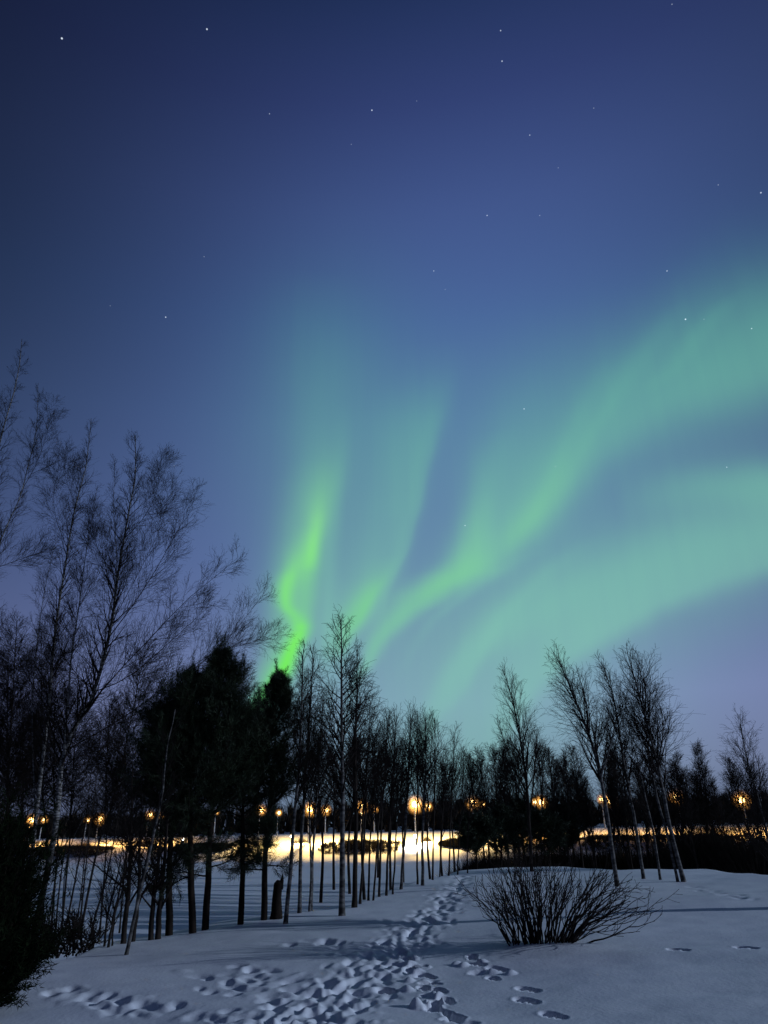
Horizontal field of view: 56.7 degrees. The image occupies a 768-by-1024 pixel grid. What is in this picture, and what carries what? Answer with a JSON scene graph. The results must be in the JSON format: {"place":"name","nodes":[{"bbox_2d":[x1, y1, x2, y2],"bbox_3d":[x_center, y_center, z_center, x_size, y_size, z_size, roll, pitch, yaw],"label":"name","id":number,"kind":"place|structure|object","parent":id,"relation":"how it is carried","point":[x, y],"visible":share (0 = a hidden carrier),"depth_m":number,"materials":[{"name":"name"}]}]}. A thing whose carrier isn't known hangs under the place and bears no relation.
{"place":"outdoors","nodes":[
{"label":"outdoors","id":0,"kind":"place"},
{"bbox_2d":[0,820,767,1023],"bbox_3d":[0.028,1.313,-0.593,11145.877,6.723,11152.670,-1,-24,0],"label":"snow ground","id":1,"kind":"structure","parent":0,"point":[437,950],"depth_m":9.54,"materials":[{"name":"snow"}]},
{"bbox_2d":[0,675,49,822],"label":"birch tree","id":2,"kind":"object","parent":1,"relation":"on","point":[10,764],"visible":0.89,"depth_m":37.72,"materials":[{"name":"black plant"}]},
{"bbox_2d":[0,631,61,817],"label":"birch tree","id":3,"kind":"object","parent":1,"relation":"on","point":[18,711],"visible":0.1,"depth_m":42.20,"materials":[{"name":"black plant"}]},
{"bbox_2d":[0,604,73,827],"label":"birch tree","id":4,"kind":"object","parent":1,"relation":"on","point":[17,696],"visible":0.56,"depth_m":40.51,"materials":[{"name":"black plant"}]},
{"bbox_2d":[0,340,77,677],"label":"birch tree","id":5,"kind":"object","parent":1,"relation":"on","point":[43,549],"visible":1,"depth_m":41.08,"materials":[{"name":"black plant"}]},
{"bbox_2d":[0,679,85,851],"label":"birch tree","id":6,"kind":"object","parent":1,"relation":"on","point":[23,798],"visible":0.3,"depth_m":40.21,"materials":[{"name":"black plant"}]},
{"bbox_2d":[0,778,86,1011],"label":"evergreen shrub","id":7,"kind":"object","parent":1,"relation":"on","point":[18,892],"visible":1,"depth_m":7.66,"materials":[{"name":"green plant"}]},
{"bbox_2d":[4,617,91,904],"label":"birch tree","id":8,"kind":"object","parent":1,"relation":"on","point":[44,716],"visible":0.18,"depth_m":43.33,"materials":[{"name":"black plant"}]},
{"bbox_2d":[0,636,103,920],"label":"birch tree","id":9,"kind":"object","parent":1,"relation":"on","point":[72,676],"visible":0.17,"depth_m":42.11,"materials":[{"name":"black plant"}]},
{"bbox_2d":[0,418,123,909],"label":"birch tree","id":10,"kind":"object","parent":1,"relation":"on","point":[49,682],"visible":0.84,"depth_m":40.85,"materials":[{"name":"brown plant"}]},
{"bbox_2d":[18,902,114,958],"bbox_3d":[-5.452,6.757,11.394,2.012,0.896,1.929,11,-27,-25],"label":"bush","id":11,"kind":"object","parent":1,"relation":"on","point":[89,942],"visible":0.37,"depth_m":11.40,"materials":[{"name":"brown plant"}]},
{"bbox_2d":[28,844,114,857],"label":"willow thicket","id":12,"kind":"object","parent":1,"relation":"on","point":[93,849],"visible":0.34,"depth_m":148.65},
{"bbox_2d":[23,677,131,930],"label":"birch tree","id":13,"kind":"object","parent":1,"relation":"on","point":[72,779],"visible":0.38,"depth_m":40.31,"materials":[{"name":"black plant"}]},
{"bbox_2d":[63,753,96,936],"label":"sapling","id":14,"kind":"object","parent":1,"relation":"on","point":[71,895],"visible":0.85,"depth_m":37.96,"materials":[{"name":"black plant"}]},
{"bbox_2d":[69,774,102,919],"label":"sapling","id":15,"kind":"object","parent":1,"relation":"on","point":[86,865],"visible":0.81,"depth_m":37.56,"materials":[{"name":"black plant"}]},
{"bbox_2d":[73,772,102,909],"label":"sapling","id":16,"kind":"object","parent":1,"relation":"on","point":[82,884],"visible":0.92,"depth_m":36.94,"materials":[{"name":"black plant"}]},
{"bbox_2d":[41,692,157,930],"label":"birch tree","id":17,"kind":"object","parent":1,"relation":"on","point":[95,765],"visible":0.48,"depth_m":40.27,"materials":[{"name":"black plant"}]},
{"bbox_2d":[57,732,165,932],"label":"birch tree","id":18,"kind":"object","parent":1,"relation":"on","point":[105,813],"visible":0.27,"depth_m":39.59,"materials":[{"name":"black plant"}]},
{"bbox_2d":[90,832,137,946],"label":"sapling","id":19,"kind":"object","parent":1,"relation":"on","point":[116,884],"visible":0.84,"depth_m":11.97,"materials":[{"name":"black plant"}]},
{"bbox_2d":[81,840,148,945],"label":"sapling","id":20,"kind":"object","parent":1,"relation":"on","point":[121,908],"visible":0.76,"depth_m":11.95,"materials":[{"name":"black plant"}]},
{"bbox_2d":[68,634,166,927],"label":"birch tree","id":21,"kind":"object","parent":1,"relation":"on","point":[117,753],"visible":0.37,"depth_m":41.04,"materials":[{"name":"black plant"}]},
{"bbox_2d":[66,750,176,943],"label":"sapling","id":22,"kind":"object","parent":1,"relation":"on","point":[124,928],"visible":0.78,"depth_m":12.32,"materials":[{"name":"brown plant"}]},
{"bbox_2d":[93,821,149,947],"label":"sapling","id":23,"kind":"object","parent":1,"relation":"on","point":[114,910],"visible":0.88,"depth_m":11.97,"materials":[{"name":"black plant"}]},
{"bbox_2d":[99,770,193,941],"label":"sapling","id":24,"kind":"object","parent":1,"relation":"on","point":[143,892],"visible":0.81,"depth_m":12.39,"materials":[{"name":"brown plant"}]},
{"bbox_2d":[114,790,195,939],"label":"sapling","id":25,"kind":"object","parent":1,"relation":"on","point":[160,903],"visible":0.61,"depth_m":12.50,"materials":[{"name":"brown plant"}]},
{"bbox_2d":[20,428,293,921],"bbox_3d":[-12.259,7.314,38.153,15.061,27.899,5.949,-1,-24,0],"label":"birch tree","id":26,"kind":"object","parent":1,"relation":"on","point":[68,736],"visible":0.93,"depth_m":38.77,"materials":[{"name":"brown plant"}]},
{"bbox_2d":[124,705,195,954],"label":"sapling","id":27,"kind":"object","parent":1,"relation":"on","point":[141,884],"visible":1,"depth_m":11.52,"materials":[{"name":"plant"}]},
{"bbox_2d":[122,784,197,939],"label":"sapling","id":28,"kind":"object","parent":1,"relation":"on","point":[151,919],"visible":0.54,"depth_m":12.55,"materials":[{"name":"black plant"}]},
{"bbox_2d":[110,691,222,935],"bbox_3d":[-4.224,5.504,13.248,2.656,4.409,2.279,-1,-24,0],"label":"pine tree","id":29,"kind":"object","parent":1,"relation":"on","point":[150,727],"visible":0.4,"depth_m":13.24,"materials":[{"name":"black plant"}]},
{"bbox_2d":[117,647,269,933],"bbox_3d":[-3.683,5.163,13.547,3.022,5.222,3.029,-1,-24,0],"label":"pine tree","id":30,"kind":"object","parent":1,"relation":"on","point":[178,689],"visible":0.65,"depth_m":13.30,"materials":[{"name":"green plant"}]},
{"bbox_2d":[154,631,292,929],"bbox_3d":[-3.304,5.137,14.050,3.190,5.628,3.330,-1,-24,0],"label":"pine tree","id":31,"kind":"object","parent":1,"relation":"on","point":[227,666],"visible":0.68,"depth_m":13.72,"materials":[{"name":"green plant"}]},
{"bbox_2d":[194,697,304,924],"bbox_3d":[-2.853,5.826,14.085,2.630,4.310,2.375,-1,-24,0],"label":"pine tree","id":32,"kind":"object","parent":1,"relation":"on","point":[258,855],"visible":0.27,"depth_m":13.97,"materials":[{"name":"black plant"}]},
{"bbox_2d":[226,657,323,920],"bbox_3d":[-2.384,5.534,14.596,2.375,5.210,2.126,10,-27,-23],"label":"pine tree","id":33,"kind":"object","parent":1,"relation":"on","point":[279,681],"visible":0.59,"depth_m":14.40,"materials":[{"name":"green plant"}]},
{"bbox_2d":[269,873,283,919],"bbox_3d":[-2.099,7.550,13.874,0.291,0.888,0.296,-1,-24,0],"label":"tree stump","id":34,"kind":"object","parent":1,"relation":"on","point":[276,910],"visible":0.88,"depth_m":13.81,"materials":[{"name":"brown wood"}]},
{"bbox_2d":[274,636,333,923],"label":"birch tree","id":35,"kind":"object","parent":1,"relation":"on","point":[298,784],"visible":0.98,"depth_m":14.25,"materials":[{"name":"black plant"}]},
{"bbox_2d":[288,643,333,912],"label":"birch tree","id":36,"kind":"object","parent":1,"relation":"on","point":[299,908],"visible":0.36,"depth_m":15.30,"materials":[{"name":"black plant"}]},
{"bbox_2d":[278,695,355,911],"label":"birch tree","id":37,"kind":"object","parent":1,"relation":"on","point":[311,851],"visible":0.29,"depth_m":15.26,"materials":[{"name":"black plant"}]},
{"bbox_2d":[301,729,339,902],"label":"bare tree","id":38,"kind":"object","parent":1,"relation":"on","point":[322,872],"visible":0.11,"depth_m":54.77,"materials":[{"name":"black plant"}]},
{"bbox_2d":[282,603,386,915],"bbox_3d":[-0.922,5.032,15.033,2.268,6.351,2.267,-12,-27,23],"label":"birch tree","id":39,"kind":"object","parent":1,"relation":"on","point":[341,783],"visible":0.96,"depth_m":15.13,"materials":[{"name":"brown plant"}]},
{"bbox_2d":[322,747,349,889],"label":"bare tree","id":40,"kind":"object","parent":1,"relation":"on","point":[333,854],"visible":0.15,"depth_m":68.32,"materials":[{"name":"black plant"}]},
{"bbox_2d":[328,740,361,893],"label":"bare tree","id":41,"kind":"object","parent":1,"relation":"on","point":[348,858],"visible":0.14,"depth_m":63.53,"materials":[{"name":"black plant"}]},
{"bbox_2d":[324,641,388,907],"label":"birch tree","id":42,"kind":"object","parent":1,"relation":"on","point":[354,784],"visible":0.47,"depth_m":16.23,"materials":[{"name":"black plant"}]},
{"bbox_2d":[346,734,375,899],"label":"bare tree","id":43,"kind":"object","parent":1,"relation":"on","point":[362,827],"visible":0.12,"depth_m":56.78,"materials":[{"name":"black plant"}]},
{"bbox_2d":[317,838,407,854],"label":"willow thicket","id":44,"kind":"object","parent":1,"relation":"on","point":[373,844],"visible":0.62,"depth_m":129.04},
{"bbox_2d":[331,692,406,903],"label":"birch tree","id":45,"kind":"object","parent":1,"relation":"on","point":[366,807],"visible":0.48,"depth_m":16.98,"materials":[{"name":"black plant"}]},
{"bbox_2d":[346,722,395,900],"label":"birch tree","id":46,"kind":"object","parent":1,"relation":"on","point":[372,820],"visible":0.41,"depth_m":17.08,"materials":[{"name":"black plant"}]},
{"bbox_2d":[357,738,407,900],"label":"birch tree","id":47,"kind":"object","parent":1,"relation":"on","point":[386,774],"visible":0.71,"depth_m":17.08,"materials":[{"name":"black plant"}]},
{"bbox_2d":[0,784,767,838],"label":"wood","id":48,"kind":"object","parent":1,"relation":"on","point":[286,818],"visible":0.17,"depth_m":182.50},
{"bbox_2d":[350,705,419,896],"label":"birch tree","id":49,"kind":"object","parent":1,"relation":"on","point":[381,814],"visible":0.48,"depth_m":18.01,"materials":[{"name":"black plant"}]},
{"bbox_2d":[370,749,410,889],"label":"bare tree","id":50,"kind":"object","parent":1,"relation":"on","point":[390,871],"visible":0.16,"depth_m":60.24,"materials":[{"name":"black plant"}]},
{"bbox_2d":[365,703,429,895],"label":"birch tree","id":51,"kind":"object","parent":1,"relation":"on","point":[391,796],"visible":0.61,"depth_m":18.33,"materials":[{"name":"black plant"}]},
{"bbox_2d":[383,734,423,893],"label":"birch tree","id":52,"kind":"object","parent":1,"relation":"on","point":[397,813],"visible":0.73,"depth_m":18.43,"materials":[{"name":"black plant"}]},
{"bbox_2d":[393,703,440,883],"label":"birch tree","id":53,"kind":"object","parent":1,"relation":"on","point":[417,794],"visible":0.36,"depth_m":21.06,"materials":[{"name":"black plant"}]},
{"bbox_2d":[391,700,446,889],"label":"birch tree","id":54,"kind":"object","parent":1,"relation":"on","point":[405,822],"visible":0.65,"depth_m":19.74,"materials":[{"name":"black plant"}]},
{"bbox_2d":[410,760,437,878],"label":"bare tree","id":55,"kind":"object","parent":1,"relation":"on","point":[427,815],"visible":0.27,"depth_m":68.68,"materials":[{"name":"black plant"}]},
{"bbox_2d":[408,706,452,879],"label":"birch tree","id":56,"kind":"object","parent":1,"relation":"on","point":[433,733],"visible":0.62,"depth_m":22.62,"materials":[{"name":"black plant"}]},
{"bbox_2d":[406,705,455,885],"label":"birch tree","id":57,"kind":"object","parent":1,"relation":"on","point":[427,777],"visible":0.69,"depth_m":20.72,"materials":[{"name":"black plant"}]},
{"bbox_2d":[426,748,458,876],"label":"birch tree","id":58,"kind":"object","parent":1,"relation":"on","point":[441,800],"visible":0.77,"depth_m":23.78,"materials":[{"name":"black plant"}]},
{"bbox_2d":[428,759,458,875],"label":"bare tree","id":59,"kind":"object","parent":1,"relation":"on","point":[439,814],"visible":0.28,"depth_m":58.73,"materials":[{"name":"black plant"}]},
{"bbox_2d":[430,722,477,875],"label":"birch tree","id":60,"kind":"object","parent":1,"relation":"on","point":[454,774],"visible":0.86,"depth_m":24.13,"materials":[{"name":"black plant"}]},
{"bbox_2d":[447,746,485,874],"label":"birch tree","id":61,"kind":"object","parent":1,"relation":"on","point":[463,799],"visible":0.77,"depth_m":24.14,"materials":[{"name":"black plant"}]},
{"bbox_2d":[456,758,491,872],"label":"birch tree","id":62,"kind":"object","parent":1,"relation":"on","point":[472,797],"visible":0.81,"depth_m":24.34,"materials":[{"name":"black plant"}]},
{"bbox_2d":[446,807,505,868],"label":"conifer","id":63,"kind":"object","parent":1,"relation":"on","point":[482,830],"visible":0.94,"depth_m":36.14,"materials":[{"name":"plant"}]},
{"bbox_2d":[463,745,499,868],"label":"bare tree","id":64,"kind":"object","parent":1,"relation":"on","point":[483,775],"visible":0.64,"depth_m":48.38,"materials":[{"name":"black plant"}]},
{"bbox_2d":[442,848,536,875],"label":"willow thicket","id":65,"kind":"object","parent":1,"relation":"on","point":[483,863],"visible":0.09,"depth_m":48.80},
{"bbox_2d":[479,742,509,858],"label":"bare tree","id":66,"kind":"object","parent":1,"relation":"on","point":[490,758],"visible":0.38,"depth_m":62.34,"materials":[{"name":"black plant"}]},
{"bbox_2d":[481,800,525,867],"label":"conifer","id":67,"kind":"object","parent":1,"relation":"on","point":[500,812],"visible":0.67,"depth_m":39.58,"materials":[{"name":"plant"}]},
{"bbox_2d":[479,736,530,861],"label":"bare tree","id":68,"kind":"object","parent":1,"relation":"on","point":[504,750],"visible":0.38,"depth_m":52.84,"materials":[{"name":"black plant"}]},
{"bbox_2d":[486,742,540,866],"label":"bare tree","id":69,"kind":"object","parent":1,"relation":"on","point":[515,792],"visible":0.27,"depth_m":46.71,"materials":[{"name":"black plant"}]},
{"bbox_2d":[502,794,536,865],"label":"conifer","id":70,"kind":"object","parent":1,"relation":"on","point":[518,805],"visible":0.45,"depth_m":41.85,"materials":[{"name":"plant"}]},
{"bbox_2d":[474,657,569,871],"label":"birch tree","id":71,"kind":"object","parent":1,"relation":"on","point":[524,775],"visible":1,"depth_m":24.48,"materials":[{"name":"black plant"}]},
{"bbox_2d":[520,740,568,866],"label":"bare tree","id":72,"kind":"object","parent":1,"relation":"on","point":[542,779],"visible":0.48,"depth_m":48.19,"materials":[{"name":"black plant"}]},
{"bbox_2d":[492,842,597,866],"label":"willow thicket","id":73,"kind":"object","parent":1,"relation":"on","point":[556,856],"visible":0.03,"depth_m":52.98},
{"bbox_2d":[519,804,573,866],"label":"conifer","id":74,"kind":"object","parent":1,"relation":"on","point":[546,831],"visible":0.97,"depth_m":38.72,"materials":[{"name":"plant"}]},
{"bbox_2d":[534,744,587,866],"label":"bare tree","id":75,"kind":"object","parent":1,"relation":"on","point":[553,790],"visible":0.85,"depth_m":42.68,"materials":[{"name":"brown plant"}]},
{"bbox_2d":[454,827,682,945],"bbox_3d":[2.693,5.397,10.286,3.494,1.608,2.067,-1,-24,0],"label":"willow bush","id":76,"kind":"object","parent":1,"relation":"on","point":[534,936],"visible":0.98,"depth_m":10.00,"materials":[{"name":"brown plant"}]},
{"bbox_2d":[550,802,586,866],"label":"conifer","id":77,"kind":"object","parent":1,"relation":"on","point":[574,837],"visible":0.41,"depth_m":42.47,"materials":[{"name":"plant"}]},
{"bbox_2d":[552,748,591,867],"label":"bare tree","id":78,"kind":"object","parent":1,"relation":"on","point":[570,778],"visible":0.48,"depth_m":50.60,"materials":[{"name":"black plant"}]},
{"bbox_2d":[559,741,600,868],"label":"bare tree","id":79,"kind":"object","parent":1,"relation":"on","point":[573,753],"visible":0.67,"depth_m":46.59,"materials":[{"name":"black plant"}]},
{"bbox_2d":[537,641,637,886],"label":"birch tree","id":80,"kind":"object","parent":1,"relation":"on","point":[599,774],"visible":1,"depth_m":18.91,"materials":[{"name":"black plant"}]},
{"bbox_2d":[572,771,606,868],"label":"bare tree","id":81,"kind":"object","parent":1,"relation":"on","point":[588,814],"visible":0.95,"depth_m":44.05,"materials":[{"name":"black plant"}]},
{"bbox_2d":[552,837,653,869],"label":"willow thicket","id":82,"kind":"object","parent":1,"relation":"on","point":[600,858],"visible":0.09,"depth_m":51.43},
{"bbox_2d":[592,750,633,865],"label":"bare tree","id":83,"kind":"object","parent":1,"relation":"on","point":[613,771],"visible":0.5,"depth_m":44.55,"materials":[{"name":"black plant"}]},
{"bbox_2d":[595,743,641,869],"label":"bare tree","id":84,"kind":"object","parent":1,"relation":"on","point":[629,852],"visible":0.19,"depth_m":47.79,"materials":[{"name":"black plant"}]},
{"bbox_2d":[600,775,641,869],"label":"bare tree","id":85,"kind":"object","parent":1,"relation":"on","point":[613,799],"visible":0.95,"depth_m":42.17,"materials":[{"name":"black plant"}]},
{"bbox_2d":[581,651,668,878],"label":"birch tree","id":86,"kind":"object","parent":1,"relation":"on","point":[623,768],"visible":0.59,"depth_m":20.57,"materials":[{"name":"black plant"}]},
{"bbox_2d":[616,755,667,868],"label":"bare tree","id":87,"kind":"object","parent":1,"relation":"on","point":[646,827],"visible":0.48,"depth_m":42.07,"materials":[{"name":"black plant"}]},
{"bbox_2d":[617,836,675,869],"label":"willow thicket","id":88,"kind":"object","parent":1,"relation":"on","point":[644,860],"visible":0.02,"depth_m":49.18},
{"bbox_2d":[620,730,675,879],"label":"birch tree","id":89,"kind":"object","parent":1,"relation":"on","point":[638,802],"visible":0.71,"depth_m":19.60,"materials":[{"name":"black plant"}]},
{"bbox_2d":[598,640,705,881],"bbox_3d":[7.383,6.535,19.215,2.787,6.364,2.868,-15,-28,27],"label":"birch tree","id":90,"kind":"object","parent":1,"relation":"on","point":[647,738],"visible":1,"depth_m":19.37,"materials":[{"name":"black plant"}]},
{"bbox_2d":[631,750,674,864],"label":"bare tree","id":91,"kind":"object","parent":1,"relation":"on","point":[654,803],"visible":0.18,"depth_m":46.22,"materials":[{"name":"black plant"}]},
{"bbox_2d":[575,832,732,849],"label":"willow thicket","id":92,"kind":"object","parent":1,"relation":"on","point":[604,837],"visible":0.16,"depth_m":116.72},
{"bbox_2d":[646,774,673,846],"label":"bare tree","id":93,"kind":"object","parent":1,"relation":"on","point":[659,819],"visible":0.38,"depth_m":45.49,"materials":[{"name":"black plant"}]},
{"bbox_2d":[653,749,692,838],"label":"bare tree","id":94,"kind":"object","parent":1,"relation":"on","point":[668,796],"visible":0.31,"depth_m":45.96,"materials":[{"name":"black plant"}]},
{"bbox_2d":[654,764,710,868],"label":"bare tree","id":95,"kind":"object","parent":1,"relation":"on","point":[684,794],"visible":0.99,"depth_m":38.40,"materials":[{"name":"brown plant"}]},
{"bbox_2d":[656,756,713,836],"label":"bare tree","id":96,"kind":"object","parent":1,"relation":"on","point":[671,764],"visible":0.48,"depth_m":42.55,"materials":[{"name":"black plant"}]},
{"bbox_2d":[630,811,753,872],"bbox_3d":[18.683,20.740,39.890,10.643,8.042,9.746,-1,-24,0],"label":"willow thicket","id":97,"kind":"object","parent":1,"relation":"on","point":[687,858],"visible":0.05,"depth_m":39.76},
{"bbox_2d":[680,738,719,814],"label":"bare tree","id":98,"kind":"object","parent":1,"relation":"on","point":[696,751],"visible":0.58,"depth_m":70.91,"materials":[{"name":"black plant"}]},
{"bbox_2d":[685,770,722,838],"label":"bare tree","id":99,"kind":"object","parent":1,"relation":"on","point":[698,792],"visible":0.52,"depth_m":42.54,"materials":[{"name":"black plant"}]},
{"bbox_2d":[688,760,727,833],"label":"bare tree","id":100,"kind":"object","parent":1,"relation":"on","point":[703,778],"visible":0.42,"depth_m":46.98,"materials":[{"name":"black plant"}]},
{"bbox_2d":[698,775,741,844],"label":"bare tree","id":101,"kind":"object","parent":1,"relation":"on","point":[715,799],"visible":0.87,"depth_m":40.61,"materials":[{"name":"black plant"}]},
{"bbox_2d":[675,819,767,874],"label":"willow thicket","id":102,"kind":"object","parent":1,"relation":"on","point":[748,860],"visible":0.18,"depth_m":37.19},
{"bbox_2d":[715,769,757,835],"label":"bare tree","id":103,"kind":"object","parent":1,"relation":"on","point":[724,785],"visible":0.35,"depth_m":44.71,"materials":[{"name":"black plant"}]},
{"bbox_2d":[708,706,767,861],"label":"birch tree","id":104,"kind":"object","parent":1,"relation":"on","point":[762,818],"visible":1,"depth_m":23.67,"materials":[{"name":"black plant"}]},
{"bbox_2d":[717,754,759,835],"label":"bare tree","id":105,"kind":"object","parent":1,"relation":"on","point":[737,795],"visible":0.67,"depth_m":42.51,"materials":[{"name":"black plant"}]},
{"bbox_2d":[0,0,767,825],"label":"sky","id":106,"kind":"structure","parent":0,"point":[453,314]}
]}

